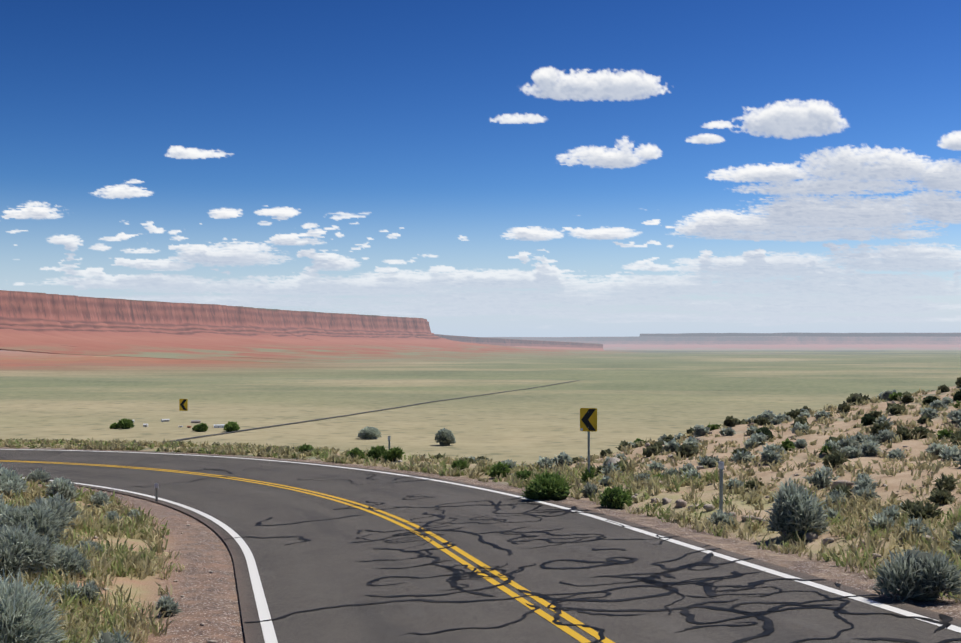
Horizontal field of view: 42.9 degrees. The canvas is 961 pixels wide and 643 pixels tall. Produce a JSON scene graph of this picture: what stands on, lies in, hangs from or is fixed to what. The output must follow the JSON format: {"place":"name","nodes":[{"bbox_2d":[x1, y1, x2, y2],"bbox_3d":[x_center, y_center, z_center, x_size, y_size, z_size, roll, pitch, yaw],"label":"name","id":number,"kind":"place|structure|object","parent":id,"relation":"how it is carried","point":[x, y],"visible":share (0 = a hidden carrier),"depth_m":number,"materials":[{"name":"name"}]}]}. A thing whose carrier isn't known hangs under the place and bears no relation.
{"place":"outdoors","nodes":[
{"label":"outdoors","id":0,"kind":"place"},
{"bbox_2d":[0,290,639,363],"bbox_3d":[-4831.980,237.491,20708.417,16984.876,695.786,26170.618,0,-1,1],"label":"vermilion cliffs","id":1,"kind":"structure","parent":0,"point":[35,322],"depth_m":12658.66,"materials":[{"name":"red stone"}]},
{"bbox_2d":[0,350,960,642],"bbox_3d":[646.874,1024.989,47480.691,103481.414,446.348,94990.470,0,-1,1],"label":"ground","id":2,"kind":"structure","parent":0,"point":[648,394],"depth_m":2082.24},
{"bbox_2d":[154,483,157,502],"bbox_3d":[-9.506,5.143,35.846,0.110,0.780,0.034,-1,-1,-2],"label":"delineator","id":3,"kind":"object","parent":2,"relation":"on","point":[156,491],"visible":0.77,"depth_m":35.84,"materials":[{"name":"metal"}]},
{"bbox_2d":[179,399,187,410],"bbox_3d":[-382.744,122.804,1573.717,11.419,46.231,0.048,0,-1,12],"label":"chevron sign","id":4,"kind":"object","parent":2,"relation":"on","point":[183,404],"visible":0.9,"depth_m":1573.95,"materials":[{"name":"metal"}]},
{"bbox_2d":[214,424,224,427],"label":"trailer","id":5,"kind":"object","parent":2,"relation":"on","point":[219,426],"visible":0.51,"depth_m":1693.44,"materials":[{"name":"white metal"}]},
{"bbox_2d":[170,380,579,441],"bbox_3d":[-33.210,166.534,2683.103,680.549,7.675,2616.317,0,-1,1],"label":"distant road","id":6,"kind":"structure","parent":2,"relation":"on","point":[349,414],"depth_m":1955.02,"materials":[{"name":"grey asphalt"}]},
{"bbox_2d":[0,386,960,642],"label":"grass tufts","id":7,"kind":"object","parent":2,"relation":"on","point":[139,565],"visible":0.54,"depth_m":25.30,"materials":[{"name":"green plant"}]},
{"bbox_2d":[0,387,960,642],"bbox_3d":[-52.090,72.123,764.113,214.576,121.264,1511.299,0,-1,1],"label":"sagebrush","id":8,"kind":"object","parent":2,"relation":"on","point":[29,534],"visible":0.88,"depth_m":20.11,"materials":[{"name":"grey plant"}]},
{"bbox_2d":[77,401,956,642],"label":"roadside rocks","id":9,"kind":"object","parent":2,"relation":"on","point":[711,507],"visible":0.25,"depth_m":24.62,"materials":[{"name":"stone"}]},
{"bbox_2d":[109,377,960,519],"bbox_3d":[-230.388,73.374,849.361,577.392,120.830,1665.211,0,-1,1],"label":"green shrubs","id":10,"kind":"object","parent":2,"relation":"on","point":[549,486],"visible":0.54,"depth_m":33.57,"materials":[{"name":"green plant"}]},
{"bbox_2d":[580,408,596,471],"bbox_3d":[2.806,3.382,31.675,0.455,2.274,0.041,0,-1,16],"label":"chevron sign","id":11,"kind":"object","parent":2,"relation":"on","point":[588,419],"visible":0.83,"depth_m":31.68,"materials":[{"name":"metal"}]},
{"bbox_2d":[718,461,723,511],"bbox_3d":[4.684,3.358,23.771,0.110,1.269,0.034,0,-1,24],"label":"delineator","id":12,"kind":"object","parent":2,"relation":"on","point":[721,465],"visible":0.75,"depth_m":23.78,"materials":[{"name":"metal"}]},
{"bbox_2d":[0,448,960,642],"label":"road","id":13,"kind":"structure","parent":0,"point":[326,566],"depth_m":19.43,"materials":[{"name":"grey asphalt"}]},
{"bbox_2d":[22,477,277,642],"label":"edge line","id":14,"kind":"object","parent":13,"relation":"on","point":[268,631],"visible":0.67,"depth_m":20.30,"materials":[{"name":"white paint"}]},
{"bbox_2d":[3,461,590,642],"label":"line","id":15,"kind":"object","parent":13,"relation":"on","point":[566,629],"visible":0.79,"depth_m":19.90,"materials":[{"name":"yellow paint"}]},
{"bbox_2d":[0,460,614,642],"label":"line","id":16,"kind":"object","parent":13,"relation":"on","point":[573,620],"visible":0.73,"depth_m":19.99,"materials":[{"name":"yellow paint"}]},
{"bbox_2d":[0,449,960,632],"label":"edge line","id":17,"kind":"object","parent":13,"relation":"on","point":[880,605],"visible":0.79,"depth_m":18.58,"materials":[{"name":"white paint"}]},
{"bbox_2d":[3,452,960,642],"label":"tar crack seal","id":18,"kind":"object","parent":13,"relation":"on","point":[768,625],"visible":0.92,"depth_m":16.70,"materials":[{"name":"black asphalt"}]},
{"bbox_2d":[0,0,960,336],"label":"sky","id":19,"kind":"structure","parent":0,"point":[319,109],"materials":[{"name":"blue"}]},
{"bbox_2d":[434,334,603,350],"bbox_3d":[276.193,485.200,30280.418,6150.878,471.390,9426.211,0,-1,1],"label":"ridge","id":20,"kind":"structure","parent":0,"point":[538,344],"depth_m":29851.22,"materials":[{"name":"stone"}]},
{"bbox_2d":[484,336,960,349],"bbox_3d":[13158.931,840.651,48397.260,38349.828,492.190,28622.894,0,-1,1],"label":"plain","id":21,"kind":"structure","parent":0,"point":[778,343],"depth_m":44331.52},
{"bbox_2d":[640,333,960,336],"bbox_3d":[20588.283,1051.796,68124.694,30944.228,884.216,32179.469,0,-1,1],"label":"plateau","id":22,"kind":"structure","parent":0,"point":[821,334],"depth_m":68215.23,"materials":[{"name":"grey stone"}]}
]}

